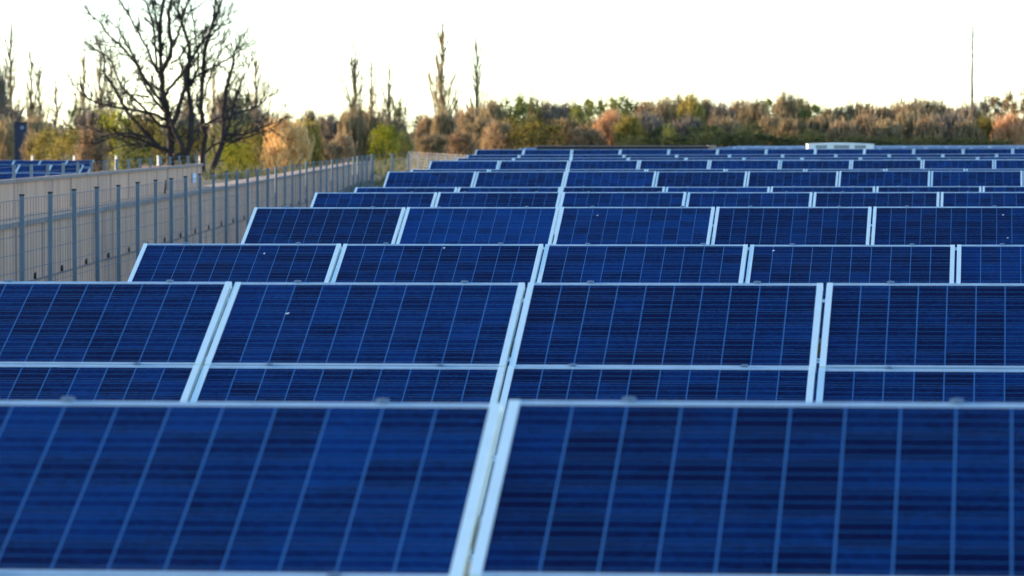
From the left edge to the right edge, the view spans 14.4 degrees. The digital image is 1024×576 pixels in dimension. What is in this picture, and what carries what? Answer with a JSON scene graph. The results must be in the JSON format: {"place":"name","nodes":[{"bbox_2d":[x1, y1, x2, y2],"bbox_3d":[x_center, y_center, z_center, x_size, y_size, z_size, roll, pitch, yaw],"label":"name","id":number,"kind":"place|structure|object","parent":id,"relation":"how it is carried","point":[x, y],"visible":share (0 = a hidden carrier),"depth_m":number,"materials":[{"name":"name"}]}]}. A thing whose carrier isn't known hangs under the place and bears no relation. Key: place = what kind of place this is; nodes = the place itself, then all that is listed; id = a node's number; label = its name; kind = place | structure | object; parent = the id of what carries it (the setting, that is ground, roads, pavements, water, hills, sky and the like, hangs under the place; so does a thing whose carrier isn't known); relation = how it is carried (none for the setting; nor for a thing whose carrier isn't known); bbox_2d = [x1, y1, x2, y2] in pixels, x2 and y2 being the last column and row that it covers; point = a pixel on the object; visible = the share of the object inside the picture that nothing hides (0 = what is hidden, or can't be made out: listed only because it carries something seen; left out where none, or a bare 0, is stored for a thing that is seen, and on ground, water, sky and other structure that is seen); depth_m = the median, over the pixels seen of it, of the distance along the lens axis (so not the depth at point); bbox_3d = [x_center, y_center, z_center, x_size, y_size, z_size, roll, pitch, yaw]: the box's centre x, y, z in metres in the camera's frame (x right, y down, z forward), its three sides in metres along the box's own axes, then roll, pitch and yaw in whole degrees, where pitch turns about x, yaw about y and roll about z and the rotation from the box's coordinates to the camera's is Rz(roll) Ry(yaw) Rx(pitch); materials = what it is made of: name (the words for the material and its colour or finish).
{"place":"outdoors","nodes":[
{"label":"outdoors","id":0,"kind":"place"},
{"bbox_2d":[43,134,524,575],"bbox_3d":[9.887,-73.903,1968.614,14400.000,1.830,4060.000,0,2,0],"label":"ground","id":1,"kind":"structure","parent":0,"point":[207,182],"depth_m":262.43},
{"bbox_2d":[0,115,15,160],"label":"bush","id":2,"kind":"object","parent":1,"relation":"on","point":[7,141],"visible":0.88,"depth_m":308.95,"materials":[{"name":"brown plant"}]},
{"bbox_2d":[0,44,19,138],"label":"tree","id":3,"kind":"object","parent":1,"relation":"on","point":[5,111],"visible":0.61,"depth_m":329.19,"materials":[{"name":"brown plant"}]},
{"bbox_2d":[0,18,31,117],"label":"poplar","id":4,"kind":"object","parent":1,"relation":"on","point":[9,72],"visible":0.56,"depth_m":429.28,"materials":[{"name":"brown plant"}]},
{"bbox_2d":[13,122,28,159],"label":"sign","id":5,"kind":"object","parent":1,"relation":"on","point":[21,128],"visible":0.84,"depth_m":299.34,"materials":[{"name":"blue metal"}]},
{"bbox_2d":[20,38,44,121],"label":"poplar","id":6,"kind":"object","parent":1,"relation":"on","point":[31,106],"visible":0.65,"depth_m":449.43,"materials":[{"name":"brown plant"}]},
{"bbox_2d":[20,110,57,159],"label":"tree","id":7,"kind":"object","parent":1,"relation":"on","point":[33,126],"visible":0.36,"depth_m":389.28,"materials":[{"name":"brown plant"}]},
{"bbox_2d":[28,57,51,124],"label":"poplar","id":8,"kind":"object","parent":1,"relation":"on","point":[40,95],"visible":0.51,"depth_m":454.32,"materials":[{"name":"brown plant"}]},
{"bbox_2d":[0,164,83,179],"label":"solar panel row","id":9,"kind":"object","parent":1,"relation":"on","point":[39,170],"visible":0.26,"depth_m":205.55,"materials":[{"name":"glass"}]},
{"bbox_2d":[22,125,68,159],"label":"bush","id":10,"kind":"object","parent":1,"relation":"on","point":[42,139],"visible":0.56,"depth_m":289.54,"materials":[{"name":"green plant"}]},
{"bbox_2d":[0,160,93,172],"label":"solar panel row","id":11,"kind":"object","parent":1,"relation":"on","point":[86,166],"visible":0.3,"depth_m":248.95,"materials":[{"name":"glass"}]},
{"bbox_2d":[41,78,72,154],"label":"tree","id":12,"kind":"object","parent":1,"relation":"on","point":[56,116],"visible":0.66,"depth_m":399.53,"materials":[{"name":"brown plant"}]},
{"bbox_2d":[42,120,80,160],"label":"bush","id":13,"kind":"object","parent":1,"relation":"on","point":[69,141],"visible":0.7,"depth_m":284.44,"materials":[{"name":"green plant"}]},
{"bbox_2d":[72,47,100,119],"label":"poplar","id":14,"kind":"object","parent":1,"relation":"on","point":[83,62],"visible":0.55,"depth_m":439.34,"materials":[{"name":"brown plant"}]},
{"bbox_2d":[71,117,112,172],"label":"bush","id":15,"kind":"object","parent":1,"relation":"on","point":[82,151],"visible":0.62,"depth_m":279.32,"materials":[{"name":"brown plant"}]},
{"bbox_2d":[0,155,197,179],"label":"wire fence","id":16,"kind":"object","parent":1,"relation":"on","point":[31,171],"visible":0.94,"depth_m":70.87,"materials":[{"name":"metal"}]},
{"bbox_2d":[86,33,115,121],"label":"poplar","id":17,"kind":"object","parent":1,"relation":"on","point":[101,91],"visible":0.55,"depth_m":449.33,"materials":[{"name":"brown plant"}]},
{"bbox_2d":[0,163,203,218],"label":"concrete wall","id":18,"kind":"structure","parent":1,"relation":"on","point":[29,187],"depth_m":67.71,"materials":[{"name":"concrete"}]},
{"bbox_2d":[95,101,153,170],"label":"bush","id":19,"kind":"object","parent":1,"relation":"on","point":[113,118],"visible":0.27,"depth_m":299.41,"materials":[{"name":"green plant"}]},
{"bbox_2d":[108,130,163,169],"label":"bush","id":20,"kind":"object","parent":1,"relation":"on","point":[132,156],"visible":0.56,"depth_m":269.56,"materials":[{"name":"green plant"}]},
{"bbox_2d":[127,114,179,167],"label":"bush","id":21,"kind":"object","parent":1,"relation":"on","point":[158,152],"visible":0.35,"depth_m":295.56,"materials":[{"name":"green plant"}]},
{"bbox_2d":[52,0,301,175],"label":"bare tree","id":22,"kind":"object","parent":1,"relation":"on","point":[169,118],"visible":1,"depth_m":231.59,"materials":[{"name":"brown plant"}]},
{"bbox_2d":[0,161,369,281],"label":"concrete wall","id":23,"kind":"structure","parent":1,"relation":"on","point":[9,263],"depth_m":68.30,"materials":[{"name":"concrete"}]},
{"bbox_2d":[1,162,354,224],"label":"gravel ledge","id":24,"kind":"object","parent":23,"relation":"on","point":[41,215],"visible":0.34,"depth_m":71.98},
{"bbox_2d":[0,155,370,281],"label":"wire fence","id":25,"kind":"object","parent":1,"relation":"on","point":[246,203],"visible":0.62,"depth_m":66.22,"materials":[{"name":"metal"}]},
{"bbox_2d":[162,118,223,168],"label":"bush","id":26,"kind":"object","parent":1,"relation":"on","point":[190,155],"visible":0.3,"depth_m":299.36,"materials":[{"name":"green plant"}]},
{"bbox_2d":[200,121,252,172],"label":"bush","id":27,"kind":"object","parent":1,"relation":"on","point":[209,144],"visible":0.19,"depth_m":289.90,"materials":[{"name":"green plant"}]},
{"bbox_2d":[213,72,241,161],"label":"tree","id":28,"kind":"object","parent":1,"relation":"on","point":[219,96],"visible":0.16,"depth_m":409.26,"materials":[{"name":"brown plant"}]},
{"bbox_2d":[205,142,260,174],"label":"bush","id":29,"kind":"object","parent":1,"relation":"on","point":[235,152],"visible":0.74,"depth_m":261.82,"materials":[{"name":"green plant"}]},
{"bbox_2d":[237,123,267,172],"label":"bush","id":30,"kind":"object","parent":1,"relation":"on","point":[261,141],"visible":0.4,"depth_m":284.59,"materials":[{"name":"green plant"}]},
{"bbox_2d":[241,48,272,139],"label":"poplar","id":31,"kind":"object","parent":1,"relation":"on","point":[256,67],"visible":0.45,"depth_m":439.37,"materials":[{"name":"brown plant"}]},
{"bbox_2d":[257,109,317,170],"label":"bush","id":32,"kind":"object","parent":1,"relation":"on","point":[282,156],"visible":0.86,"depth_m":261.25,"materials":[{"name":"beige plant"}]},
{"bbox_2d":[293,104,322,167],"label":"bush","id":33,"kind":"object","parent":1,"relation":"on","point":[316,157],"visible":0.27,"depth_m":269.51,"materials":[{"name":"brown plant"}]},
{"bbox_2d":[314,108,339,144],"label":"tree","id":34,"kind":"object","parent":1,"relation":"on","point":[330,128],"visible":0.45,"depth_m":423.98,"materials":[{"name":"brown plant"}]},
{"bbox_2d":[318,135,347,164],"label":"bush","id":35,"kind":"object","parent":1,"relation":"on","point":[333,150],"visible":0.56,"depth_m":279.51,"materials":[{"name":"brown plant"}]},
{"bbox_2d":[329,129,357,162],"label":"bush","id":36,"kind":"object","parent":1,"relation":"on","point":[347,142],"visible":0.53,"depth_m":299.27,"materials":[{"name":"brown plant"}]},
{"bbox_2d":[336,99,374,161],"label":"tree","id":37,"kind":"object","parent":1,"relation":"on","point":[348,123],"visible":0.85,"depth_m":414.09,"materials":[{"name":"brown plant"}]},
{"bbox_2d":[338,34,374,116],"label":"poplar","id":38,"kind":"object","parent":1,"relation":"on","point":[354,76],"visible":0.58,"depth_m":429.30,"materials":[{"name":"brown plant"}]},
{"bbox_2d":[358,94,383,160],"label":"tree","id":39,"kind":"object","parent":1,"relation":"on","point":[371,120],"visible":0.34,"depth_m":419.05,"materials":[{"name":"brown plant"}]},
{"bbox_2d":[362,50,383,117],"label":"poplar","id":40,"kind":"object","parent":1,"relation":"on","point":[371,90],"visible":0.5,"depth_m":439.44,"materials":[{"name":"brown plant"}]},
{"bbox_2d":[362,120,405,159],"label":"bush","id":41,"kind":"object","parent":1,"relation":"on","point":[384,136],"visible":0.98,"depth_m":269.57,"materials":[{"name":"green plant"}]},
{"bbox_2d":[376,57,404,120],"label":"poplar","id":42,"kind":"object","parent":1,"relation":"on","point":[389,101],"visible":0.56,"depth_m":439.38,"materials":[{"name":"brown plant"}]},
{"bbox_2d":[375,110,410,158],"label":"tree","id":43,"kind":"object","parent":1,"relation":"on","point":[401,126],"visible":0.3,"depth_m":413.93,"materials":[{"name":"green plant"}]},
{"bbox_2d":[386,130,420,158],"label":"bush","id":44,"kind":"object","parent":1,"relation":"on","point":[402,136],"visible":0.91,"depth_m":271.68,"materials":[{"name":"green plant"}]},
{"bbox_2d":[413,114,433,152],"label":"tree","id":45,"kind":"object","parent":1,"relation":"on","point":[423,125],"visible":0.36,"depth_m":409.02,"materials":[{"name":"brown plant"}]},
{"bbox_2d":[410,127,451,156],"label":"bush","id":46,"kind":"object","parent":1,"relation":"on","point":[432,143],"visible":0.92,"depth_m":289.19,"materials":[{"name":"brown plant"}]},
{"bbox_2d":[429,101,457,149],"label":"tree","id":47,"kind":"object","parent":1,"relation":"on","point":[444,123],"visible":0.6,"depth_m":403.90,"materials":[{"name":"brown plant"}]},
{"bbox_2d":[424,17,467,117],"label":"poplar","id":48,"kind":"object","parent":1,"relation":"on","point":[441,80],"visible":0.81,"depth_m":424.26,"materials":[{"name":"brown plant"}]},
{"bbox_2d":[442,127,479,155],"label":"bush","id":49,"kind":"object","parent":1,"relation":"on","point":[457,139],"visible":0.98,"depth_m":299.29,"materials":[{"name":"brown plant"}]},
{"bbox_2d":[455,99,479,145],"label":"tree","id":50,"kind":"object","parent":1,"relation":"on","point":[463,117],"visible":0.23,"depth_m":399.22,"materials":[{"name":"brown plant"}]},
{"bbox_2d":[460,31,491,113],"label":"poplar","id":51,"kind":"object","parent":1,"relation":"on","point":[477,89],"visible":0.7,"depth_m":424.35,"materials":[{"name":"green plant"}]},
{"bbox_2d":[458,110,496,152],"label":"bush","id":52,"kind":"object","parent":1,"relation":"on","point":[478,124],"visible":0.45,"depth_m":348.95,"materials":[{"name":"brown plant"}]},
{"bbox_2d":[465,91,512,149],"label":"tree","id":53,"kind":"object","parent":1,"relation":"on","point":[495,112],"visible":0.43,"depth_m":371.11,"materials":[{"name":"brown plant"}]},
{"bbox_2d":[478,116,517,149],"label":"bush","id":54,"kind":"object","parent":1,"relation":"on","point":[494,137],"visible":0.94,"depth_m":339.25,"materials":[{"name":"brown plant"}]},
{"bbox_2d":[0,396,1023,575],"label":"solar panel row","id":55,"kind":"object","parent":1,"relation":"on","point":[628,486],"visible":1,"depth_m":11.37,"materials":[{"name":"glass"}]},
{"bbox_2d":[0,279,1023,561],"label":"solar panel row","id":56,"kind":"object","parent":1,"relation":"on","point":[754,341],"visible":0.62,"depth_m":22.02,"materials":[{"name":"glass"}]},
{"bbox_2d":[502,90,542,149],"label":"tree","id":57,"kind":"object","parent":1,"relation":"on","point":[522,109],"visible":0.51,"depth_m":371.19,"materials":[{"name":"green plant"}]},
{"bbox_2d":[499,115,570,149],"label":"bush","id":58,"kind":"object","parent":1,"relation":"on","point":[531,132],"visible":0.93,"depth_m":337.18,"materials":[{"name":"green plant"}]},
{"bbox_2d":[536,97,575,145],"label":"tree","id":59,"kind":"object","parent":1,"relation":"on","point":[549,115],"visible":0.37,"depth_m":371.46,"materials":[{"name":"brown plant"}]},
{"bbox_2d":[544,114,582,145],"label":"bush","id":60,"kind":"object","parent":1,"relation":"on","point":[569,127],"visible":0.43,"depth_m":345.29,"materials":[{"name":"brown plant"}]},
{"bbox_2d":[127,242,1023,402],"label":"solar panel row","id":61,"kind":"object","parent":1,"relation":"on","point":[386,262],"visible":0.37,"depth_m":32.61,"materials":[{"name":"glass"}]},
{"bbox_2d":[565,123,609,145],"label":"bush","id":62,"kind":"object","parent":1,"relation":"on","point":[586,136],"visible":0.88,"depth_m":337.15,"materials":[{"name":"brown plant"}]},
{"bbox_2d":[567,93,608,129],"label":"tree","id":63,"kind":"object","parent":1,"relation":"on","point":[589,104],"visible":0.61,"depth_m":373.42,"materials":[{"name":"green plant"}]},
{"bbox_2d":[589,103,622,145],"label":"bush","id":64,"kind":"object","parent":1,"relation":"on","point":[608,119],"visible":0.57,"depth_m":342.96,"materials":[{"name":"orange plant"}]},
{"bbox_2d":[600,90,636,145],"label":"tree","id":65,"kind":"object","parent":1,"relation":"on","point":[625,106],"visible":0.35,"depth_m":375.59,"materials":[{"name":"green plant"}]},
{"bbox_2d":[536,145,715,154],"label":"solar panel","id":66,"kind":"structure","parent":1,"relation":"on","point":[629,147],"depth_m":145.69,"materials":[{"name":"glass"}]},
{"bbox_2d":[608,112,652,145],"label":"bush","id":67,"kind":"object","parent":1,"relation":"on","point":[629,125],"visible":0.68,"depth_m":337.28,"materials":[{"name":"green plant"}]},
{"bbox_2d":[241,205,1023,281],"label":"solar panel row","id":68,"kind":"object","parent":1,"relation":"on","point":[905,225],"visible":0.26,"depth_m":42.84,"materials":[{"name":"glass"}]},
{"bbox_2d":[630,100,666,145],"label":"bush","id":69,"kind":"object","parent":1,"relation":"on","point":[650,121],"visible":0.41,"depth_m":345.18,"materials":[{"name":"brown plant"}]},
{"bbox_2d":[642,88,678,140],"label":"tree","id":70,"kind":"object","parent":1,"relation":"on","point":[663,108],"visible":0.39,"depth_m":373.13,"materials":[{"name":"brown plant"}]},
{"bbox_2d":[310,191,1023,244],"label":"solar panel row","id":71,"kind":"object","parent":1,"relation":"on","point":[715,199],"visible":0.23,"depth_m":53.42,"materials":[{"name":"glass"}]},
{"bbox_2d":[645,130,702,145],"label":"shrub","id":72,"kind":"object","parent":1,"relation":"on","point":[676,135],"visible":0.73,"depth_m":321.31,"materials":[{"name":"green plant"}]},
{"bbox_2d":[662,112,707,145],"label":"bush","id":73,"kind":"object","parent":1,"relation":"on","point":[681,126],"visible":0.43,"depth_m":343.24,"materials":[{"name":"brown plant"}]},
{"bbox_2d":[354,185,1023,206],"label":"solar panel row","id":74,"kind":"object","parent":1,"relation":"on","point":[898,188],"visible":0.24,"depth_m":64.21,"materials":[{"name":"glass"}]},
{"bbox_2d":[672,85,705,131],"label":"tree","id":75,"kind":"object","parent":1,"relation":"on","point":[689,104],"visible":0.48,"depth_m":371.08,"materials":[{"name":"green plant"}]},
{"bbox_2d":[383,170,1022,191],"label":"solar panel row","id":76,"kind":"object","parent":1,"relation":"on","point":[457,179],"visible":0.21,"depth_m":73.88,"materials":[{"name":"glass"}]},
{"bbox_2d":[685,128,743,146],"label":"shrub","id":77,"kind":"object","parent":1,"relation":"on","point":[705,137],"visible":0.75,"depth_m":321.47,"materials":[{"name":"green plant"}]},
{"bbox_2d":[411,168,1023,186],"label":"solar panel row","id":78,"kind":"object","parent":1,"relation":"on","point":[498,170],"visible":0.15,"depth_m":84.89,"materials":[{"name":"glass"}]},
{"bbox_2d":[702,94,738,145],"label":"tree","id":79,"kind":"object","parent":1,"relation":"on","point":[719,111],"visible":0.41,"depth_m":375.29,"materials":[{"name":"brown plant"}]},
{"bbox_2d":[428,160,1023,170],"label":"solar panel row","id":80,"kind":"object","parent":1,"relation":"on","point":[791,164],"visible":0.19,"depth_m":95.27,"materials":[{"name":"glass"}]},
{"bbox_2d":[457,157,1023,160],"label":"solar panel row","id":81,"kind":"object","parent":1,"relation":"on","point":[797,158],"visible":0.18,"depth_m":116.22,"materials":[{"name":"glass"}]},
{"bbox_2d":[467,154,1023,159],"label":"solar panel row","id":82,"kind":"object","parent":1,"relation":"on","point":[753,155],"visible":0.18,"depth_m":127.15,"materials":[{"name":"glass"}]},
{"bbox_2d":[720,126,773,146],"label":"shrub","id":83,"kind":"object","parent":1,"relation":"on","point":[749,135],"visible":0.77,"depth_m":321.16,"materials":[{"name":"green plant"}]},
{"bbox_2d":[475,148,1023,156],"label":"solar panel row","id":84,"kind":"object","parent":1,"relation":"on","point":[720,151],"visible":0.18,"depth_m":138.06,"materials":[{"name":"glass"}]},
{"bbox_2d":[733,88,772,139],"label":"tree","id":85,"kind":"object","parent":1,"relation":"on","point":[753,113],"visible":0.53,"depth_m":373.13,"materials":[{"name":"brown plant"}]},
{"bbox_2d":[755,107,788,145],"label":"bush","id":86,"kind":"object","parent":1,"relation":"on","point":[767,121],"visible":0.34,"depth_m":345.45,"materials":[{"name":"brown plant"}]},
{"bbox_2d":[771,85,805,133],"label":"tree","id":87,"kind":"object","parent":1,"relation":"on","point":[788,105],"visible":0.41,"depth_m":375.03,"materials":[{"name":"brown plant"}]},
{"bbox_2d":[771,114,815,145],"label":"bush","id":88,"kind":"object","parent":1,"relation":"on","point":[792,127],"visible":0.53,"depth_m":337.02,"materials":[{"name":"brown plant"}]},
{"bbox_2d":[806,106,839,142],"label":"bush","id":89,"kind":"object","parent":1,"relation":"on","point":[821,122],"visible":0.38,"depth_m":344.77,"materials":[{"name":"brown plant"}]},
{"bbox_2d":[806,143,873,153],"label":"transformer kiosk","id":90,"kind":"object","parent":1,"relation":"on","point":[815,146],"visible":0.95,"depth_m":143.98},
{"bbox_2d":[826,95,859,122],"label":"tree","id":91,"kind":"object","parent":1,"relation":"on","point":[846,115],"visible":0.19,"depth_m":373.14,"materials":[{"name":"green plant"}]},
{"bbox_2d":[822,117,867,142],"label":"bush","id":92,"kind":"object","parent":1,"relation":"on","point":[842,128],"visible":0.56,"depth_m":336.97,"materials":[{"name":"brown plant"}]},
{"bbox_2d":[847,105,878,141],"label":"bush","id":93,"kind":"object","parent":1,"relation":"on","point":[863,122],"visible":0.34,"depth_m":345.01,"materials":[{"name":"brown plant"}]},
{"bbox_2d":[867,109,905,145],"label":"bush","id":94,"kind":"object","parent":1,"relation":"on","point":[881,130],"visible":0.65,"depth_m":336.92,"materials":[{"name":"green plant"}]},
{"bbox_2d":[892,104,921,144],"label":"bush","id":95,"kind":"object","parent":1,"relation":"on","point":[909,123],"visible":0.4,"depth_m":342.88,"materials":[{"name":"brown plant"}]},
{"bbox_2d":[888,85,930,122],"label":"tree","id":96,"kind":"object","parent":1,"relation":"on","point":[914,106],"visible":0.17,"depth_m":373.41,"materials":[{"name":"brown plant"}]},
{"bbox_2d":[906,110,945,145],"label":"bush","id":97,"kind":"object","parent":1,"relation":"on","point":[928,127],"visible":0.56,"depth_m":336.91,"materials":[{"name":"brown plant"}]},
{"bbox_2d":[932,101,966,145],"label":"bush","id":98,"kind":"object","parent":1,"relation":"on","point":[948,120],"visible":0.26,"depth_m":345.06,"materials":[{"name":"brown plant"}]},
{"bbox_2d":[947,115,985,145],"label":"bush","id":99,"kind":"object","parent":1,"relation":"on","point":[970,129],"visible":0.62,"depth_m":336.97,"materials":[{"name":"green plant"}]},
{"bbox_2d":[958,95,989,126],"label":"tree","id":100,"kind":"object","parent":1,"relation":"on","point":[970,110],"visible":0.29,"depth_m":374.97,"materials":[{"name":"brown plant"}]},
{"bbox_2d":[975,109,1000,143],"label":"bush","id":101,"kind":"object","parent":1,"relation":"on","point":[986,125],"visible":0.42,"depth_m":342.90,"materials":[{"name":"green plant"}]},
{"bbox_2d":[988,102,1023,144],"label":"bush","id":102,"kind":"object","parent":1,"relation":"on","point":[1008,127],"visible":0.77,"depth_m":336.70,"materials":[{"name":"orange plant"}]},
{"bbox_2d":[202,155,466,191],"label":"dry grass","id":103,"kind":"structure","parent":0,"point":[252,173],"depth_m":164.06,"materials":[{"name":"plant"}]},
{"bbox_2d":[0,0,1023,133],"label":"sky","id":104,"kind":"structure","parent":0,"point":[834,49],"materials":[{"name":"white"}]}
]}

